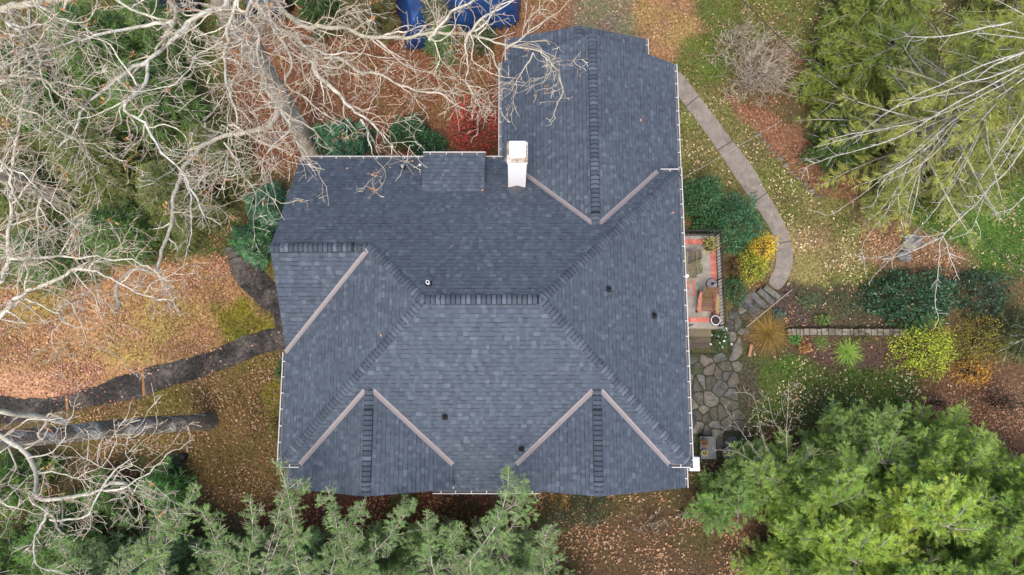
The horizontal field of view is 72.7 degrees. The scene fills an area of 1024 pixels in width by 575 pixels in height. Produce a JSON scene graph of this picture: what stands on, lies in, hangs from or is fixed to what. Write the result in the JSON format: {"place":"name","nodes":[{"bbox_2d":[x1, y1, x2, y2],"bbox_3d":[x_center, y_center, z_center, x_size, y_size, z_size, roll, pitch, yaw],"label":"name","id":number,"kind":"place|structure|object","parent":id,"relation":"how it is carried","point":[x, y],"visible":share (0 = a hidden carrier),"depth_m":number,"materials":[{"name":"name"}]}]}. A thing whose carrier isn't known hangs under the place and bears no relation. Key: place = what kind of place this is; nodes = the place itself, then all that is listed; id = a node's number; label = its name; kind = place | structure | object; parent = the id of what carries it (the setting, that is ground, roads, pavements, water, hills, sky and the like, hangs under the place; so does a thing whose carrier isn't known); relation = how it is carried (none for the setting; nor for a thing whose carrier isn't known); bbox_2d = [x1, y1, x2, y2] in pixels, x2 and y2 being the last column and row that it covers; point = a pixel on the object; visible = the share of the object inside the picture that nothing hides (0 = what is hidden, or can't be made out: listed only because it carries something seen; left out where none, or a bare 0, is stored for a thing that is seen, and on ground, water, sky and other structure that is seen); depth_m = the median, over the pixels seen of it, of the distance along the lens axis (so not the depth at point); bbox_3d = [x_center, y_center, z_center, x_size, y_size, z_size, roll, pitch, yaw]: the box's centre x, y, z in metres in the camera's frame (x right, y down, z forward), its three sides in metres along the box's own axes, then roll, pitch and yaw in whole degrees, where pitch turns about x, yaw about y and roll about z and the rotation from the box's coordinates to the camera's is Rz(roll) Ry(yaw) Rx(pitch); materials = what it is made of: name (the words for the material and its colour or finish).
{"place":"outdoors","nodes":[
{"label":"outdoors","id":0,"kind":"place"},
{"bbox_2d":[0,328,285,423],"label":"asphalt path","id":1,"kind":"structure","parent":0,"point":[236,351],"depth_m":26.76,"materials":[{"name":"grey asphalt"}]},
{"bbox_2d":[230,259,283,337],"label":"asphalt path","id":2,"kind":"structure","parent":0,"point":[256,288],"depth_m":27.32,"materials":[{"name":"grey asphalt"}]},
{"bbox_2d":[0,0,1023,574],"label":"ground","id":3,"kind":"structure","parent":0,"point":[798,282],"depth_m":27.21,"materials":[{"name":"green plant"}]},
{"bbox_2d":[0,517,43,574],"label":"juniper","id":4,"kind":"object","parent":3,"relation":"on","point":[10,567],"visible":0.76,"depth_m":24.59,"materials":[{"name":"green plant"}]},
{"bbox_2d":[0,146,58,223],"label":"hemlock","id":5,"kind":"object","parent":3,"relation":"on","point":[5,199],"visible":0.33,"depth_m":27.06,"materials":[{"name":"green plant"}]},
{"bbox_2d":[0,447,61,530],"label":"juniper","id":6,"kind":"object","parent":3,"relation":"on","point":[18,480],"visible":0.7,"depth_m":25.11,"materials":[{"name":"green plant"}]},
{"bbox_2d":[0,225,91,294],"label":"hemlock","id":7,"kind":"object","parent":3,"relation":"on","point":[63,260],"visible":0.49,"depth_m":26.14,"materials":[{"name":"green plant"}]},
{"bbox_2d":[0,36,104,141],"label":"hemlock","id":8,"kind":"object","parent":3,"relation":"on","point":[55,97],"visible":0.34,"depth_m":26.95,"materials":[{"name":"green plant"}]},
{"bbox_2d":[11,491,121,574],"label":"juniper","id":9,"kind":"object","parent":3,"relation":"on","point":[45,557],"visible":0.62,"depth_m":24.20,"materials":[{"name":"green plant"}]},
{"bbox_2d":[33,107,159,222],"bbox_3d":[-16.031,-5.067,26.097,4.420,4.861,4.622,0,81,0],"label":"hemlock","id":10,"kind":"object","parent":3,"relation":"on","point":[113,173],"visible":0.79,"depth_m":26.16,"materials":[{"name":"green plant"}]},
{"bbox_2d":[0,0,203,381],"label":"bare tree","id":11,"kind":"object","parent":3,"relation":"on","point":[14,179],"visible":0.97,"depth_m":16.21,"materials":[{"name":"grey plant"}]},
{"bbox_2d":[42,515,165,574],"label":"cedar","id":12,"kind":"object","parent":3,"relation":"on","point":[98,556],"visible":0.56,"depth_m":23.19,"materials":[{"name":"green plant"}]},
{"bbox_2d":[76,468,138,526],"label":"juniper","id":13,"kind":"object","parent":3,"relation":"on","point":[103,496],"visible":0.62,"depth_m":24.97,"materials":[{"name":"green plant"}]},
{"bbox_2d":[34,0,181,120],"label":"hemlock","id":14,"kind":"object","parent":3,"relation":"on","point":[124,41],"visible":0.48,"depth_m":26.31,"materials":[{"name":"green plant"}]},
{"bbox_2d":[0,381,218,574],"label":"bare tree","id":15,"kind":"object","parent":3,"relation":"on","point":[19,439],"visible":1,"depth_m":16.57,"materials":[{"name":"grey plant"}]},
{"bbox_2d":[29,478,201,574],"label":"cedar","id":16,"kind":"object","parent":3,"relation":"on","point":[158,544],"visible":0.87,"depth_m":19.89,"materials":[{"name":"green plant"}]},
{"bbox_2d":[74,198,171,268],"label":"hemlock","id":17,"kind":"object","parent":3,"relation":"on","point":[124,218],"visible":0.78,"depth_m":26.01,"materials":[{"name":"green plant"}]},
{"bbox_2d":[102,58,216,164],"bbox_3d":[-13.819,-7.061,26.524,4.329,4.982,4.325,0,81,0],"label":"hemlock","id":18,"kind":"object","parent":3,"relation":"on","point":[158,133],"visible":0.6,"depth_m":26.77,"materials":[{"name":"green plant"}]},
{"bbox_2d":[120,0,201,75],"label":"hemlock","id":19,"kind":"object","parent":3,"relation":"on","point":[148,33],"visible":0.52,"depth_m":27.04,"materials":[{"name":"green plant"}]},
{"bbox_2d":[101,524,227,574],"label":"cedar","id":20,"kind":"object","parent":3,"relation":"on","point":[182,552],"visible":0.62,"depth_m":23.57,"materials":[{"name":"green plant"}]},
{"bbox_2d":[135,456,195,518],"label":"juniper","id":21,"kind":"object","parent":3,"relation":"on","point":[161,481],"visible":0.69,"depth_m":25.16,"materials":[{"name":"green plant"}]},
{"bbox_2d":[153,0,203,14],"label":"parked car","id":22,"kind":"object","parent":3,"relation":"on","point":[162,2],"visible":0.34,"depth_m":28.20,"materials":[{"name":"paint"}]},
{"bbox_2d":[132,155,240,259],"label":"hemlock","id":23,"kind":"object","parent":3,"relation":"on","point":[159,190],"visible":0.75,"depth_m":26.03,"materials":[{"name":"green plant"}]},
{"bbox_2d":[182,121,261,185],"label":"hemlock","id":24,"kind":"object","parent":3,"relation":"on","point":[200,131],"visible":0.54,"depth_m":26.43,"materials":[{"name":"green plant"}]},
{"bbox_2d":[182,493,269,574],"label":"cedar","id":25,"kind":"object","parent":3,"relation":"on","point":[220,550],"visible":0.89,"depth_m":19.75,"materials":[{"name":"green plant"}]},
{"bbox_2d":[185,512,299,574],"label":"cedar","id":26,"kind":"object","parent":3,"relation":"on","point":[254,554],"visible":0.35,"depth_m":23.50,"materials":[{"name":"green plant"}]},
{"bbox_2d":[226,220,274,271],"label":"rhododendron","id":27,"kind":"object","parent":3,"relation":"on","point":[243,240],"visible":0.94,"depth_m":26.55,"materials":[{"name":"green plant"}]},
{"bbox_2d":[241,179,288,232],"bbox_3d":[-9.529,-3.213,26.732,1.933,2.450,2.431,0,81,0],"label":"rhododendron","id":28,"kind":"object","parent":3,"relation":"on","point":[273,212],"visible":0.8,"depth_m":26.57,"materials":[{"name":"green plant"}]},
{"bbox_2d":[245,0,294,18],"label":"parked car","id":29,"kind":"object","parent":3,"relation":"on","point":[288,3],"visible":0.21,"depth_m":28.32,"materials":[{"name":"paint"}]},
{"bbox_2d":[254,455,330,574],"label":"cedar","id":30,"kind":"object","parent":3,"relation":"on","point":[296,536],"visible":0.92,"depth_m":19.44,"materials":[{"name":"green plant"}]},
{"bbox_2d":[0,0,588,318],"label":"bare tree","id":31,"kind":"object","parent":3,"relation":"on","point":[239,30],"visible":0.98,"depth_m":16.14,"materials":[{"name":"grey plant"}]},
{"bbox_2d":[257,525,348,574],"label":"cedar","id":32,"kind":"object","parent":3,"relation":"on","point":[313,549],"visible":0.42,"depth_m":23.37,"materials":[{"name":"green plant"}]},
{"bbox_2d":[292,0,350,46],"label":"hemlock","id":33,"kind":"object","parent":3,"relation":"on","point":[310,10],"visible":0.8,"depth_m":27.87,"materials":[{"name":"green plant"}]},
{"bbox_2d":[309,117,382,155],"bbox_3d":[-6.702,-5.995,27.291,3.001,2.190,1.881,0,81,0],"label":"rhododendron","id":34,"kind":"object","parent":3,"relation":"on","point":[359,143],"visible":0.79,"depth_m":27.22,"materials":[{"name":"green plant"}]},
{"bbox_2d":[306,480,417,574],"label":"cedar","id":35,"kind":"object","parent":3,"relation":"on","point":[347,568],"visible":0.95,"depth_m":19.61,"materials":[{"name":"green plant"}]},
{"bbox_2d":[324,518,415,574],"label":"cedar","id":36,"kind":"object","parent":3,"relation":"on","point":[388,566],"visible":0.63,"depth_m":23.42,"materials":[{"name":"green plant"}]},
{"bbox_2d":[338,0,402,44],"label":"hemlock","id":37,"kind":"object","parent":3,"relation":"on","point":[380,7],"visible":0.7,"depth_m":27.73,"materials":[{"name":"green plant"}]},
{"bbox_2d":[381,111,438,151],"bbox_3d":[-4.076,-6.257,27.318,2.382,2.140,1.465,0,81,0],"label":"laurel","id":38,"kind":"object","parent":3,"relation":"on","point":[413,124],"visible":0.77,"depth_m":27.44,"materials":[{"name":"green plant"}]},
{"bbox_2d":[407,130,447,155],"bbox_3d":[-3.343,-5.695,27.539,1.655,1.546,1.236,0,81,0],"label":"laurel","id":39,"kind":"object","parent":3,"relation":"on","point":[432,142],"visible":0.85,"depth_m":27.48,"materials":[{"name":"green plant"}]},
{"bbox_2d":[398,508,471,574],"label":"cedar","id":40,"kind":"object","parent":3,"relation":"on","point":[430,535],"visible":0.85,"depth_m":20.14,"materials":[{"name":"green plant"}]},
{"bbox_2d":[390,516,485,574],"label":"cedar","id":41,"kind":"object","parent":3,"relation":"on","point":[418,540],"visible":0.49,"depth_m":23.46,"materials":[{"name":"green plant"}]},
{"bbox_2d":[418,0,457,30],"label":"hemlock","id":42,"kind":"object","parent":3,"relation":"on","point":[438,6],"visible":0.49,"depth_m":27.21,"materials":[{"name":"green plant"}]},
{"bbox_2d":[421,22,463,70],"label":"hemlock","id":43,"kind":"object","parent":3,"relation":"on","point":[432,46],"visible":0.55,"depth_m":27.97,"materials":[{"name":"green plant"}]},
{"bbox_2d":[395,0,520,49],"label":"tarpaulin","id":44,"kind":"object","parent":3,"relation":"on","point":[412,8],"visible":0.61,"depth_m":28.02,"materials":[{"name":"blue plastic"}]},
{"bbox_2d":[434,494,488,525],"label":"shrub","id":45,"kind":"object","parent":3,"relation":"on","point":[454,514],"visible":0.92,"depth_m":25.66,"materials":[{"name":"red plant"}]},
{"bbox_2d":[444,91,498,157],"bbox_3d":[-1.562,-6.281,27.014,2.588,2.724,3.020,0,81,0],"label":"red bush","id":46,"kind":"object","parent":3,"relation":"on","point":[472,125],"visible":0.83,"depth_m":27.36,"materials":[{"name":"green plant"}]},
{"bbox_2d":[270,26,693,496],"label":"house","id":47,"kind":"structure","parent":3,"relation":"on","point":[532,322],"depth_m":21.02,"materials":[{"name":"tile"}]},
{"bbox_2d":[467,18,496,58],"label":"hemlock","id":48,"kind":"object","parent":3,"relation":"on","point":[486,34],"visible":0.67,"depth_m":27.96,"materials":[{"name":"green plant"}]},
{"bbox_2d":[447,465,539,574],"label":"cedar","id":49,"kind":"object","parent":3,"relation":"on","point":[474,567],"visible":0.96,"depth_m":19.50,"materials":[{"name":"green plant"}]},
{"bbox_2d":[467,516,554,574],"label":"cedar","id":50,"kind":"object","parent":3,"relation":"on","point":[516,563],"visible":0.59,"depth_m":23.26,"materials":[{"name":"green plant"}]},
{"bbox_2d":[0,0,1023,574],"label":"fallen leaves","id":51,"kind":"object","parent":3,"relation":"on","point":[404,114],"visible":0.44,"depth_m":27.34,"materials":[{"name":"brown plant"}]},
{"bbox_2d":[521,523,574,574],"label":"cedar","id":52,"kind":"object","parent":3,"relation":"on","point":[544,545],"visible":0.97,"depth_m":20.47,"materials":[{"name":"green plant"}]},
{"bbox_2d":[535,500,573,537],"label":"boxwood","id":53,"kind":"object","parent":3,"relation":"on","point":[554,519],"visible":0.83,"depth_m":25.59,"materials":[{"name":"green plant"}]},
{"bbox_2d":[564,494,619,530],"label":"boxwood","id":54,"kind":"object","parent":3,"relation":"on","point":[596,516],"visible":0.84,"depth_m":25.61,"materials":[{"name":"green plant"}]},
{"bbox_2d":[685,234,723,348],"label":"terrace","id":55,"kind":"structure","parent":3,"relation":"on","point":[701,327],"depth_m":26.62,"materials":[{"name":"concrete"}]},
{"bbox_2d":[685,230,726,326],"bbox_3d":[6.503,-0.278,26.552,2.725,1.650,3.556,0,81,0],"label":"railing","id":56,"kind":"object","parent":55,"relation":"on","point":[723,277],"visible":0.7,"depth_m":26.05,"materials":[{"name":"black metal"}]},
{"bbox_2d":[696,286,719,313],"bbox_3d":[7.324,0.489,25.993,0.820,1.000,0.921,6,81,1],"label":"armchair","id":57,"kind":"object","parent":55,"relation":"on","point":[701,300],"visible":1,"depth_m":25.93,"materials":[{"name":"brown wood"}]},
{"bbox_2d":[683,174,726,224],"bbox_3d":[7.409,-3.601,26.745,1.913,2.432,2.196,0,81,0],"label":"laurel","id":58,"kind":"object","parent":3,"relation":"on","point":[711,195],"visible":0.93,"depth_m":26.86,"materials":[{"name":"green plant"}]},
{"bbox_2d":[697,436,716,458],"bbox_3d":[7.266,5.978,26.083,0.582,0.600,0.815,0,81,0],"label":"garden table","id":59,"kind":"object","parent":3,"relation":"on","point":[711,440],"visible":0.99,"depth_m":25.79,"materials":[{"name":"plastic"}]},
{"bbox_2d":[690,209,726,233],"bbox_3d":[7.874,-2.579,27.181,1.731,1.225,0.972,0,81,0],"label":"laurel","id":60,"kind":"object","parent":3,"relation":"on","point":[698,220],"visible":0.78,"depth_m":27.17,"materials":[{"name":"green plant"}]},
{"bbox_2d":[690,338,744,439],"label":"flagstone path","id":61,"kind":"structure","parent":3,"relation":"on","point":[720,371],"depth_m":26.66,"materials":[{"name":"grey stone"}]},
{"bbox_2d":[710,326,731,351],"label":"flowering bush","id":62,"kind":"object","parent":3,"relation":"on","point":[723,339],"visible":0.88,"depth_m":26.64,"materials":[{"name":"green plant"}]},
{"bbox_2d":[684,457,768,538],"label":"evergreen","id":63,"kind":"object","parent":3,"relation":"on","point":[721,506],"visible":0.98,"depth_m":24.31,"materials":[{"name":"green plant"}]},
{"bbox_2d":[716,435,740,466],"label":"flagstone path","id":64,"kind":"structure","parent":3,"relation":"on","point":[722,443],"depth_m":26.36,"materials":[{"name":"grey stone"}]},
{"bbox_2d":[703,4,765,65],"bbox_3d":[9.041,-10.252,28.394,2.493,1.670,2.542,0,81,0],"label":"bare shrub","id":65,"kind":"object","parent":3,"relation":"on","point":[739,39],"visible":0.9,"depth_m":28.42,"materials":[{"name":"grey plant"}]},
{"bbox_2d":[722,275,747,306],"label":"shrub","id":66,"kind":"object","parent":3,"relation":"on","point":[741,288],"visible":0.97,"depth_m":26.86,"materials":[{"name":"green plant"}]},
{"bbox_2d":[707,188,767,254],"bbox_3d":[8.789,-2.680,26.512,2.318,2.588,2.739,0,81,0],"label":"laurel","id":67,"kind":"object","parent":3,"relation":"on","point":[748,213],"visible":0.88,"depth_m":26.70,"materials":[{"name":"green plant"}]},
{"bbox_2d":[721,291,760,352],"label":"flagstone path","id":68,"kind":"structure","parent":3,"relation":"on","point":[734,330],"depth_m":27.11,"materials":[{"name":"grey stone"}]},
{"bbox_2d":[731,248,769,287],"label":"shrub","id":69,"kind":"object","parent":3,"relation":"on","point":[755,267],"visible":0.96,"depth_m":26.87,"materials":[{"name":"yellow plant"}]},
{"bbox_2d":[699,21,810,111],"bbox_3d":[9.920,-8.823,27.997,4.029,3.041,3.504,-19,81,-3],"label":"bare shrub","id":70,"kind":"object","parent":3,"relation":"on","point":[753,79],"visible":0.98,"depth_m":27.95,"materials":[{"name":"grey plant"}]},
{"bbox_2d":[714,434,796,496],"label":"evergreen","id":71,"kind":"object","parent":3,"relation":"on","point":[753,470],"visible":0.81,"depth_m":24.57,"materials":[{"name":"green plant"}]},
{"bbox_2d":[744,285,780,314],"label":"stone steps","id":72,"kind":"structure","parent":3,"relation":"on","point":[765,292],"depth_m":27.16,"materials":[{"name":"grey stone"}]},
{"bbox_2d":[744,230,781,263],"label":"golden shrub","id":73,"kind":"object","parent":3,"relation":"on","point":[769,250],"visible":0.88,"depth_m":26.98,"materials":[{"name":"yellow plant"}]},
{"bbox_2d":[740,304,794,359],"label":"ornamental grass","id":74,"kind":"object","parent":3,"relation":"on","point":[768,332],"depth_m":26.78,"materials":[{"name":"brown plant"}]},
{"bbox_2d":[712,380,836,483],"bbox_3d":[8.718,4.823,22.882,4.027,4.304,3.066,24,82,4],"label":"bare sapling","id":75,"kind":"object","parent":3,"relation":"on","point":[766,433],"visible":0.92,"depth_m":23.06,"materials":[{"name":"grey plant"}]},
{"bbox_2d":[728,534,858,574],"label":"evergreen","id":76,"kind":"object","parent":3,"relation":"on","point":[757,566],"visible":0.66,"depth_m":23.84,"materials":[{"name":"green plant"}]},
{"bbox_2d":[747,427,874,540],"bbox_3d":[10.264,6.748,23.956,4.315,5.309,3.937,0,81,0],"label":"evergreen","id":77,"kind":"object","parent":3,"relation":"on","point":[819,483],"visible":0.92,"depth_m":23.28,"materials":[{"name":"green plant"}]},
{"bbox_2d":[757,489,915,574],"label":"evergreen","id":78,"kind":"object","parent":3,"relation":"on","point":[837,540],"visible":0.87,"depth_m":21.86,"materials":[{"name":"green plant"}]},
{"bbox_2d":[796,101,878,192],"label":"hemlock","id":79,"kind":"object","parent":3,"relation":"on","point":[822,152],"visible":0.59,"depth_m":27.06,"materials":[{"name":"green plant"}]},
{"bbox_2d":[784,328,906,336],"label":"retaining wall","id":80,"kind":"structure","parent":3,"relation":"on","point":[843,332],"depth_m":26.78,"materials":[{"name":"grey stone"}]},
{"bbox_2d":[829,336,864,369],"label":"daylily","id":81,"kind":"object","parent":3,"relation":"on","point":[848,351],"visible":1,"depth_m":26.76,"materials":[{"name":"green plant"}]},
{"bbox_2d":[786,4,937,125],"bbox_3d":[13.455,-8.942,26.667,5.720,5.046,5.882,-21,82,-3],"label":"hemlock","id":82,"kind":"object","parent":3,"relation":"on","point":[858,65],"visible":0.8,"depth_m":26.44,"materials":[{"name":"green plant"}]},
{"bbox_2d":[795,0,944,74],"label":"hemlock","id":83,"kind":"object","parent":3,"relation":"on","point":[870,9],"visible":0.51,"depth_m":27.02,"materials":[{"name":"green plant"}]},
{"bbox_2d":[795,393,948,490],"bbox_3d":[12.556,5.623,24.490,4.716,4.389,3.808,0,81,0],"label":"evergreen","id":84,"kind":"object","parent":3,"relation":"on","point":[872,447],"visible":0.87,"depth_m":23.89,"materials":[{"name":"green plant"}]},
{"bbox_2d":[845,511,956,574],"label":"evergreen","id":85,"kind":"object","parent":3,"relation":"on","point":[918,568],"visible":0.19,"depth_m":21.75,"materials":[{"name":"green plant"}]},
{"bbox_2d":[850,266,959,333],"bbox_3d":[15.173,0.374,26.212,3.956,2.316,2.819,0,81,0],"label":"laurel","id":86,"kind":"object","parent":3,"relation":"on","point":[903,281],"visible":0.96,"depth_m":26.41,"materials":[{"name":"green plant"}]},
{"bbox_2d":[794,0,1023,329],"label":"bare tree","id":87,"kind":"object","parent":3,"relation":"on","point":[914,138],"visible":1,"depth_m":22.97,"materials":[{"name":"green plant"}]},
{"bbox_2d":[832,425,996,551],"bbox_3d":[13.307,7.292,23.509,5.264,5.991,5.212,0,81,0],"label":"evergreen","id":88,"kind":"object","parent":3,"relation":"on","point":[931,502],"visible":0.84,"depth_m":21.71,"materials":[{"name":"green plant"}]},
{"bbox_2d":[883,316,957,382],"bbox_3d":[15.642,2.215,26.035,2.739,1.974,2.661,0,81,0],"label":"shrub","id":89,"kind":"object","parent":3,"relation":"on","point":[929,341],"visible":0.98,"depth_m":26.33,"materials":[{"name":"yellow plant"}]},
{"bbox_2d":[915,390,952,414],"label":"shrub","id":90,"kind":"object","parent":3,"relation":"on","point":[940,403],"visible":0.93,"depth_m":26.25,"materials":[{"name":"brown plant"}]},
{"bbox_2d":[909,166,980,223],"bbox_3d":[16.813,-3.869,26.382,2.404,3.189,2.361,0,81,0],"label":"bare shrub","id":91,"kind":"object","parent":3,"relation":"on","point":[930,196],"visible":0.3,"depth_m":27.12,"materials":[{"name":"green plant"}]},
{"bbox_2d":[880,522,1020,574],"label":"evergreen","id":92,"kind":"object","parent":3,"relation":"on","point":[951,561],"visible":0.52,"depth_m":21.93,"materials":[{"name":"green plant"}]},
{"bbox_2d":[883,397,1020,484],"bbox_3d":[14.839,6.085,23.927,4.720,5.200,4.567,-29,82,-4],"label":"evergreen","id":93,"kind":"object","parent":3,"relation":"on","point":[964,462],"visible":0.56,"depth_m":23.30,"materials":[{"name":"green plant"}]},
{"bbox_2d":[913,442,1023,574],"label":"evergreen","id":94,"kind":"object","parent":3,"relation":"on","point":[1007,529],"visible":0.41,"depth_m":21.46,"materials":[{"name":"green plant"}]},
{"bbox_2d":[944,355,999,388],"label":"shrub","id":95,"kind":"object","parent":3,"relation":"on","point":[969,370],"visible":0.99,"depth_m":26.43,"materials":[{"name":"orange plant"}]},
{"bbox_2d":[937,265,1019,320],"bbox_3d":[17.873,0.109,26.311,2.752,2.165,2.200,0,81,0],"label":"laurel","id":96,"kind":"object","parent":3,"relation":"on","point":[988,283],"visible":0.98,"depth_m":26.52,"materials":[{"name":"green plant"}]},
{"bbox_2d":[949,311,1009,364],"bbox_3d":[17.893,1.838,26.177,2.204,1.778,2.342,0,81,0],"label":"shrub","id":97,"kind":"object","parent":3,"relation":"on","point":[973,339],"visible":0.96,"depth_m":26.47,"materials":[{"name":"brown plant"}]},
{"bbox_2d":[948,0,1023,75],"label":"hemlock","id":98,"kind":"object","parent":3,"relation":"on","point":[993,6],"visible":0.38,"depth_m":28.00,"materials":[{"name":"green plant"}]},
{"bbox_2d":[958,439,1023,553],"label":"evergreen","id":99,"kind":"object","parent":3,"relation":"on","point":[1019,473],"visible":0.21,"depth_m":22.75,"materials":[{"name":"green plant"}]},
{"bbox_2d":[960,89,1023,191],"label":"hemlock","id":100,"kind":"object","parent":3,"relation":"on","point":[1010,174],"visible":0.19,"depth_m":26.97,"materials":[{"name":"green plant"}]},
{"bbox_2d":[964,370,1023,436],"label":"shrub","id":101,"kind":"object","parent":3,"relation":"on","point":[999,401],"visible":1,"depth_m":25.89,"materials":[{"name":"brown plant"}]},
{"bbox_2d":[678,72,792,289],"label":"concrete path","id":102,"kind":"structure","parent":0,"point":[741,168],"depth_m":28.03,"materials":[{"name":"grey concrete"}]},
{"bbox_2d":[984,305,1023,366],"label":"shrub","id":103,"kind":"object","parent":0,"point":[1016,339],"visible":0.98,"depth_m":26.16,"materials":[{"name":"green plant"}]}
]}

